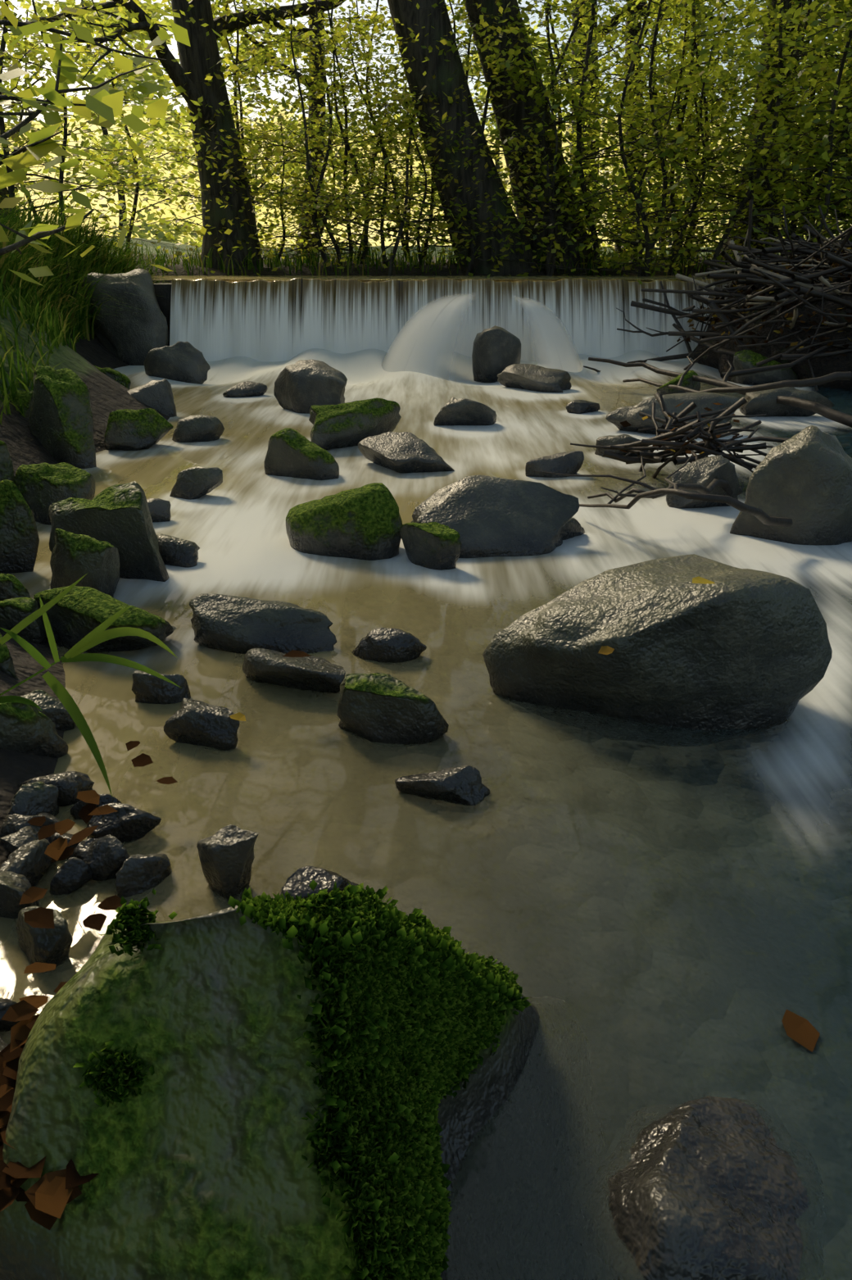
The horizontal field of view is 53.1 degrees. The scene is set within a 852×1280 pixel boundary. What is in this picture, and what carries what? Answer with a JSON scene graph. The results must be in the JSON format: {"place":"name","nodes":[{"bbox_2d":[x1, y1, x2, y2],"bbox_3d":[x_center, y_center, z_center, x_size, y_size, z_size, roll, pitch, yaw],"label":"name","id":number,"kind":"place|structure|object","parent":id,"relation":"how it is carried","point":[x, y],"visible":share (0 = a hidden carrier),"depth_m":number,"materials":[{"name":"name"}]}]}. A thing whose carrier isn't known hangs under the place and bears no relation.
{"place":"outdoors","nodes":[
{"label":"outdoors","id":0,"kind":"place"},
{"bbox_2d":[68,275,708,280],"bbox_3d":[1.000,-5.092,11.935,20.000,0.001,6.050,0,24,0],"label":"ledge","id":1,"kind":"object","parent":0,"point":[374,277],"depth_m":10.82,"materials":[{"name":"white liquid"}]},
{"bbox_2d":[0,237,780,867],"bbox_3d":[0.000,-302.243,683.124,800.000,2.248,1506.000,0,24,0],"label":"terrain","id":2,"kind":"structure","parent":0,"point":[108,395],"depth_m":5.44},
{"bbox_2d":[8,780,59,816],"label":"bank stone","id":3,"kind":"object","parent":2,"relation":"on","point":[32,798],"visible":0.46,"depth_m":1.64,"materials":[{"name":"grey stone"}]},
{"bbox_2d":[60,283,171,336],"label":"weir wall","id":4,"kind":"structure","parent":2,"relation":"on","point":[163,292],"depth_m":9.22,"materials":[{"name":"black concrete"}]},
{"bbox_2d":[82,268,169,365],"bbox_3d":[-3.144,-3.232,9.100,0.905,1.339,0.480,0,24,0],"label":"rock","id":5,"kind":"object","parent":2,"relation":"on","point":[133,338],"visible":0.66,"depth_m":8.89,"materials":[{"name":"grey stone"}]},
{"bbox_2d":[0,905,539,1279],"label":"boulder","id":6,"kind":"object","parent":2,"relation":"on","point":[193,1159],"visible":0.59,"depth_m":0.88,"materials":[{"name":"green stone"}]},
{"bbox_2d":[72,879,531,1279],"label":"moss tufts","id":7,"kind":"object","parent":6,"relation":"on","point":[417,1004],"visible":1,"depth_m":0.89,"materials":[{"name":"green plant"}]},
{"bbox_2d":[0,0,848,275],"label":"tree","id":8,"kind":"object","parent":2,"relation":"on","point":[203,47],"depth_m":11.75,"materials":[{"name":"brown plant"}]},
{"bbox_2d":[0,0,222,285],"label":"leaves","id":9,"kind":"object","parent":8,"relation":"on","point":[104,102],"depth_m":3.22,"materials":[{"name":"green plant"}]},
{"bbox_2d":[0,189,851,424],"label":"grass","id":10,"kind":"structure","parent":2,"relation":"on","point":[46,310],"depth_m":8.86,"materials":[{"name":"green plant"}]},
{"bbox_2d":[0,0,851,284],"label":"understory","id":11,"kind":"object","parent":2,"relation":"on","point":[805,121],"depth_m":11.31,"materials":[{"name":"green plant"}]},
{"bbox_2d":[0,0,851,246],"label":"tree","id":12,"kind":"object","parent":2,"relation":"on","point":[138,97],"depth_m":38.20,"materials":[{"name":"green plant"}]},
{"bbox_2d":[534,199,851,526],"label":"debris sticks","id":13,"kind":"object","parent":2,"relation":"on","point":[803,284],"visible":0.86,"depth_m":7.25,"materials":[{"name":"brown wood"}]},
{"bbox_2d":[693,285,851,388],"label":"debris heap","id":14,"kind":"object","parent":2,"relation":"on","point":[822,366],"visible":0.16,"depth_m":7.53,"materials":[{"name":"brown wood"}]},
{"bbox_2d":[0,0,847,138],"label":"sky","id":15,"kind":"structure","parent":0,"point":[274,93],"materials":[{"name":"white"}]},
{"bbox_2d":[0,348,851,1279],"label":"water","id":16,"kind":"structure","parent":0,"point":[656,919],"depth_m":1.72,"materials":[{"name":"white liquid"}]},
{"bbox_2d":[0,1033,7,1051],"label":"bank stone","id":17,"kind":"object","parent":16,"relation":"on","point":[3,1045],"visible":0.15,"depth_m":1.16,"materials":[{"name":"grey stone"}]},
{"bbox_2d":[0,440,14,482],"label":"rock","id":18,"kind":"object","parent":16,"relation":"on","point":[6,471],"visible":0.24,"depth_m":3.52,"materials":[{"name":"grey stone"}]},
{"bbox_2d":[0,633,18,680],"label":"rock","id":19,"kind":"object","parent":16,"relation":"on","point":[6,665],"visible":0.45,"depth_m":2.08,"materials":[{"name":"grey stone"}]},
{"bbox_2d":[0,998,19,1030],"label":"bank stone","id":20,"kind":"object","parent":16,"relation":"on","point":[6,1004],"visible":0.49,"depth_m":1.21,"materials":[{"name":"grey stone"}]},
{"bbox_2d":[0,573,30,600],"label":"rock","id":21,"kind":"object","parent":16,"relation":"on","point":[11,586],"visible":0.45,"depth_m":2.58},
{"bbox_2d":[0,870,39,918],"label":"rock","id":22,"kind":"object","parent":16,"relation":"on","point":[14,887],"visible":0.55,"depth_m":1.41,"materials":[{"name":"grey stone"}]},
{"bbox_2d":[0,479,39,573],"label":"rock","id":23,"kind":"object","parent":16,"relation":"on","point":[19,540],"visible":0.73,"depth_m":2.96,"materials":[{"name":"grey stone"}]},
{"bbox_2d":[8,390,33,418],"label":"rock","id":24,"kind":"object","parent":16,"relation":"on","point":[27,398],"visible":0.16,"depth_m":4.67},
{"bbox_2d":[0,825,45,853],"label":"bank stone","id":25,"kind":"object","parent":16,"relation":"on","point":[14,841],"visible":0.38,"depth_m":1.53,"materials":[{"name":"grey stone"}]},
{"bbox_2d":[0,597,47,644],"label":"rock","id":26,"kind":"object","parent":16,"relation":"on","point":[14,612],"visible":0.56,"depth_m":2.35,"materials":[{"name":"grey stone"}]},
{"bbox_2d":[0,838,52,886],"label":"bank stone","id":27,"kind":"object","parent":16,"relation":"on","point":[31,862],"visible":0.59,"depth_m":1.49,"materials":[{"name":"grey stone"}]},
{"bbox_2d":[0,813,54,837],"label":"rock","id":28,"kind":"object","parent":16,"relation":"on","point":[13,823],"visible":0.33,"depth_m":1.57,"materials":[{"name":"grey stone"}]},
{"bbox_2d":[0,699,68,758],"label":"rock","id":29,"kind":"object","parent":16,"relation":"on","point":[28,728],"visible":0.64,"depth_m":1.82,"materials":[{"name":"grey stone"}]},
{"bbox_2d":[16,905,73,966],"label":"rock","id":30,"kind":"object","parent":16,"relation":"on","point":[47,946],"visible":0.82,"depth_m":1.31,"materials":[{"name":"grey stone"}]},
{"bbox_2d":[35,811,59,823],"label":"bank stone","id":31,"kind":"object","parent":16,"relation":"on","point":[54,819],"visible":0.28,"depth_m":1.62,"materials":[{"name":"grey stone"}]},
{"bbox_2d":[21,689,75,730],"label":"rock","id":32,"kind":"object","parent":16,"relation":"on","point":[55,710],"visible":0.34,"depth_m":1.97,"materials":[{"name":"grey stone"}]},
{"bbox_2d":[14,462,95,525],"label":"rock","id":33,"kind":"object","parent":16,"relation":"on","point":[43,487],"visible":0.59,"depth_m":3.55,"materials":[{"name":"stone"}]},
{"bbox_2d":[18,771,94,806],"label":"rock","id":34,"kind":"object","parent":16,"relation":"on","point":[70,785],"visible":0.59,"depth_m":1.72,"materials":[{"name":"grey stone"}]},
{"bbox_2d":[29,365,96,468],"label":"rock","id":35,"kind":"object","parent":16,"relation":"on","point":[61,423],"visible":0.55,"depth_m":4.47,"materials":[{"name":"stone"}]},
{"bbox_2d":[45,831,81,857],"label":"bank stone","id":36,"kind":"object","parent":16,"relation":"on","point":[54,837],"visible":0.25,"depth_m":1.56,"materials":[{"name":"grey stone"}]},
{"bbox_2d":[49,857,93,894],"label":"bank stone","id":37,"kind":"object","parent":16,"relation":"on","point":[72,874],"visible":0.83,"depth_m":1.48,"materials":[{"name":"grey stone"}]},
{"bbox_2d":[49,528,119,597],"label":"rock","id":38,"kind":"object","parent":16,"relation":"on","point":[74,557],"visible":0.6,"depth_m":2.69,"materials":[{"name":"stone"}]},
{"bbox_2d":[0,573,181,796],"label":"reed plant","id":39,"kind":"object","parent":16,"relation":"on","point":[97,635],"visible":1,"depth_m":1.38,"materials":[{"name":"green plant"}]},
{"bbox_2d":[69,794,121,819],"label":"rock","id":40,"kind":"object","parent":16,"relation":"on","point":[76,808],"visible":0.45,"depth_m":1.67,"materials":[{"name":"grey stone"}]},
{"bbox_2d":[72,834,130,880],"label":"rock","id":41,"kind":"object","parent":16,"relation":"on","point":[105,857],"visible":0.72,"depth_m":1.50,"materials":[{"name":"grey stone"}]},
{"bbox_2d":[33,585,177,653],"bbox_3d":[-0.921,-0.030,2.419,0.405,0.235,0.198,4,24,9],"label":"rock","id":42,"kind":"object","parent":16,"relation":"on","point":[75,615],"visible":0.63,"depth_m":2.36,"materials":[{"name":"green stone"}]},
{"bbox_2d":[49,481,169,581],"bbox_3d":[-1.068,-0.327,2.989,0.466,0.439,0.230,6,25,14],"label":"rock","id":43,"kind":"object","parent":16,"relation":"on","point":[118,516],"visible":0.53,"depth_m":2.87,"materials":[{"name":"grey stone"}]},
{"bbox_2d":[92,364,131,389],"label":"rock","id":44,"kind":"object","parent":16,"relation":"on","point":[123,379],"visible":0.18,"depth_m":6.37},
{"bbox_2d":[86,803,161,842],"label":"rock","id":45,"kind":"object","parent":16,"relation":"on","point":[124,823],"visible":0.66,"depth_m":1.60,"materials":[{"name":"grey stone"}]},
{"bbox_2d":[104,408,173,450],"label":"rock","id":46,"kind":"object","parent":16,"relation":"on","point":[128,429],"visible":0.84,"depth_m":4.92,"materials":[{"name":"grey stone"}]},
{"bbox_2d":[115,853,172,897],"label":"bank stone","id":47,"kind":"object","parent":16,"relation":"on","point":[137,873],"visible":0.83,"depth_m":1.48,"materials":[{"name":"grey stone"}]},
{"bbox_2d":[127,378,177,417],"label":"rock","id":48,"kind":"object","parent":16,"relation":"on","point":[157,395],"visible":0.59,"depth_m":5.96,"materials":[{"name":"grey stone"}]},
{"bbox_2d":[146,498,171,522],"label":"rock","id":49,"kind":"object","parent":16,"relation":"on","point":[160,510],"visible":0.42,"depth_m":3.57,"materials":[{"name":"grey stone"}]},
{"bbox_2d":[131,670,190,704],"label":"rock","id":50,"kind":"object","parent":16,"relation":"on","point":[147,687],"visible":0.83,"depth_m":2.10,"materials":[{"name":"grey stone"}]},
{"bbox_2d":[143,341,210,384],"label":"rock","id":51,"kind":"object","parent":16,"relation":"on","point":[184,361],"visible":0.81,"depth_m":7.82,"materials":[{"name":"grey stone"}]},
{"bbox_2d":[156,533,199,567],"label":"rock","id":52,"kind":"object","parent":16,"relation":"on","point":[176,551],"visible":0.73,"depth_m":3.06,"materials":[{"name":"grey stone"}]},
{"bbox_2d":[169,466,222,499],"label":"rock","id":53,"kind":"object","parent":16,"relation":"on","point":[195,483],"visible":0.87,"depth_m":3.92,"materials":[{"name":"grey stone"}]},
{"bbox_2d":[172,414,224,442],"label":"rock","id":54,"kind":"object","parent":16,"relation":"on","point":[198,428],"visible":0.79,"depth_m":5.16,"materials":[{"name":"grey stone"}]},
{"bbox_2d":[163,698,240,750],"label":"rock","id":55,"kind":"object","parent":16,"relation":"in","point":[195,722],"visible":0.89,"depth_m":1.91,"materials":[{"name":"grey stone"}]},
{"bbox_2d":[196,824,258,899],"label":"rock","id":56,"kind":"object","parent":16,"relation":"on","point":[226,855],"visible":0.9,"depth_m":1.44,"materials":[{"name":"grey stone"}]},
{"bbox_2d":[222,381,267,397],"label":"rock","id":57,"kind":"object","parent":16,"relation":"on","point":[247,388],"visible":0.84,"depth_m":6.90,"materials":[{"name":"grey stone"}]},
{"bbox_2d":[189,593,337,653],"bbox_3d":[-0.467,-0.039,2.462,0.433,0.190,0.238,0,24,0],"label":"rock","id":58,"kind":"object","parent":16,"relation":"on","point":[236,624],"visible":0.86,"depth_m":2.39,"materials":[{"name":"grey stone"}]},
{"bbox_2d":[242,648,345,693],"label":"rock","id":59,"kind":"object","parent":16,"relation":"on","point":[315,674],"visible":0.79,"depth_m":2.15,"materials":[{"name":"grey stone"}]},
{"bbox_2d":[263,427,339,480],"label":"rock","id":60,"kind":"object","parent":16,"relation":"on","point":[292,453],"visible":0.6,"depth_m":4.28,"materials":[{"name":"grey stone"}]},
{"bbox_2d":[273,358,347,413],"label":"rock","id":61,"kind":"object","parent":16,"relation":"on","point":[302,386],"visible":0.8,"depth_m":6.09,"materials":[{"name":"grey stone"}]},
{"bbox_2d":[280,865,358,899],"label":"rock","id":62,"kind":"object","parent":16,"relation":"on","point":[299,881],"visible":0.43,"depth_m":1.45,"materials":[{"name":"grey stone"}]},
{"bbox_2d":[285,482,402,560],"bbox_3d":[-0.324,-0.424,3.244,0.502,0.369,0.270,5,24,11],"label":"rock","id":63,"kind":"object","parent":16,"relation":"on","point":[364,522],"visible":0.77,"depth_m":3.12,"materials":[{"name":"green stone"}]},
{"bbox_2d":[308,397,400,449],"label":"rock","id":64,"kind":"object","parent":16,"relation":"on","point":[351,424],"visible":0.71,"depth_m":4.96,"materials":[{"name":"grey stone"}]},
{"bbox_2d":[351,627,426,662],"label":"rock","id":65,"kind":"object","parent":16,"relation":"on","point":[392,645],"visible":0.85,"depth_m":2.32,"materials":[{"name":"grey stone"}]},
{"bbox_2d":[336,672,449,744],"bbox_3d":[-0.075,0.173,1.975,0.262,0.207,0.118,3,24,6],"label":"rock","id":66,"kind":"object","parent":16,"relation":"on","point":[381,707],"visible":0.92,"depth_m":1.92,"materials":[{"name":"grey stone"}]},
{"bbox_2d":[358,431,453,472],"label":"rock","id":67,"kind":"object","parent":16,"relation":"on","point":[405,452],"visible":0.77,"depth_m":4.44,"materials":[{"name":"grey stone"}]},
{"bbox_2d":[0,576,820,1230],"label":"fallen leaves","id":68,"kind":"object","parent":16,"relation":"on","point":[47,1197],"visible":0.57,"depth_m":1.01,"materials":[{"name":"brown plant"}]},
{"bbox_2d":[382,295,468,378],"bbox_3d":[-0.083,-2.976,8.320,1.150,0.780,1.190,7,25,16],"label":"water spray","id":69,"kind":"object","parent":16,"relation":"on","point":[421,345],"visible":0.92,"depth_m":8.05,"materials":[{"name":"white liquid"}]},
{"bbox_2d":[399,521,462,570],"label":"rock","id":70,"kind":"object","parent":16,"relation":"on","point":[433,545],"visible":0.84,"depth_m":3.02,"materials":[{"name":"grey stone"}]},
{"bbox_2d":[394,764,490,805],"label":"rock","id":71,"kind":"object","parent":16,"relation":"on","point":[463,784],"visible":0.94,"depth_m":1.72,"materials":[{"name":"grey stone"}]},
{"bbox_2d":[433,396,496,425],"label":"rock","id":72,"kind":"object","parent":16,"relation":"on","point":[459,411],"visible":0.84,"depth_m":5.64,"materials":[{"name":"grey stone"}]},
{"bbox_2d":[410,474,579,558],"bbox_3d":[0.261,-0.431,3.265,0.659,0.356,0.330,0,24,0],"label":"rock","id":73,"kind":"object","parent":16,"relation":"on","point":[486,516],"visible":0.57,"depth_m":3.21,"materials":[{"name":"grey stone"}]},
{"bbox_2d":[472,325,521,382],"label":"rock","id":74,"kind":"object","parent":16,"relation":"in","point":[497,350],"visible":0.8,"depth_m":7.95,"materials":[{"name":"grey stone"}]},
{"bbox_2d":[496,363,571,392],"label":"rock","id":75,"kind":"object","parent":16,"relation":"on","point":[530,377],"visible":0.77,"depth_m":7.24,"materials":[{"name":"grey stone"}]},
{"bbox_2d":[521,299,581,372],"bbox_3d":[1.298,-2.989,8.398,0.900,0.740,0.931,-7,25,-16],"label":"water spray","id":76,"kind":"object","parent":16,"relation":"on","point":[556,349],"visible":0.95,"depth_m":8.17,"materials":[{"name":"white liquid"}]},
{"bbox_2d":[525,450,584,477],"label":"rock","id":77,"kind":"object","parent":16,"relation":"on","point":[569,462],"visible":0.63,"depth_m":4.33,"materials":[{"name":"grey stone"}]},
{"bbox_2d":[562,517,585,540],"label":"rock","id":78,"kind":"object","parent":16,"relation":"on","point":[573,527],"visible":0.38,"depth_m":3.35,"materials":[{"name":"grey stone"}]},
{"bbox_2d":[565,399,600,413],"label":"rock","id":79,"kind":"object","parent":16,"relation":"on","point":[578,406],"visible":0.88,"depth_m":6.15,"materials":[{"name":"grey stone"}]},
{"bbox_2d":[594,434,649,456],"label":"rock","id":80,"kind":"object","parent":16,"relation":"on","point":[609,440],"visible":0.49,"depth_m":4.74,"materials":[{"name":"grey stone"}]},
{"bbox_2d":[481,553,832,730],"bbox_3d":[0.539,0.052,2.091,0.796,0.529,0.397,0,24,0],"label":"rock","id":81,"kind":"object","parent":16,"relation":"on","point":[733,647],"visible":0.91,"depth_m":1.93,"materials":[{"name":"grey stone"}]},
{"bbox_2d":[605,391,740,438],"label":"rock","id":82,"kind":"object","parent":16,"relation":"on","point":[701,400],"visible":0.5,"depth_m":5.34,"materials":[{"name":"grey stone"}]},
{"bbox_2d":[656,369,700,394],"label":"rock","id":83,"kind":"object","parent":16,"relation":"on","point":[688,382],"visible":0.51,"depth_m":6.66,"materials":[{"name":"stone"}]},
{"bbox_2d":[666,454,739,508],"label":"rock","id":84,"kind":"object","parent":16,"relation":"in","point":[705,471],"visible":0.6,"depth_m":3.75,"materials":[{"name":"grey stone"}]},
{"bbox_2d":[608,1096,808,1279],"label":"rock","id":85,"kind":"object","parent":16,"relation":"on","point":[709,1188],"visible":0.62,"depth_m":0.97,"materials":[{"name":"grey stone"}]},
{"bbox_2d":[733,349,798,385],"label":"rock","id":86,"kind":"object","parent":16,"relation":"on","point":[746,359],"visible":0.56,"depth_m":7.57,"materials":[{"name":"grey stone"}]},
{"bbox_2d":[739,386,834,417],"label":"rock","id":87,"kind":"object","parent":16,"relation":"in","point":[762,402],"visible":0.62,"depth_m":5.97,"materials":[{"name":"grey stone"}]},
{"bbox_2d":[730,425,851,545],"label":"rock","id":88,"kind":"object","parent":16,"relation":"on","point":[802,479],"visible":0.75,"depth_m":3.25,"materials":[{"name":"grey stone"}]},
{"bbox_2d":[0,98,851,247],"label":"woodland backdrop","id":89,"kind":"structure","parent":0,"point":[161,206],"depth_m":90.03,"materials":[{"name":"plant"}]},
{"bbox_2d":[169,277,785,362],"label":"waterfall","id":90,"kind":"structure","parent":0,"point":[211,320],"depth_m":9.02,"materials":[{"name":"white liquid"}]},
{"bbox_2d":[620,247,851,456],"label":"debris leaves","id":91,"kind":"object","parent":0,"point":[627,424],"visible":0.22,"depth_m":7.56,"materials":[{"name":"brown plant"}]}
]}

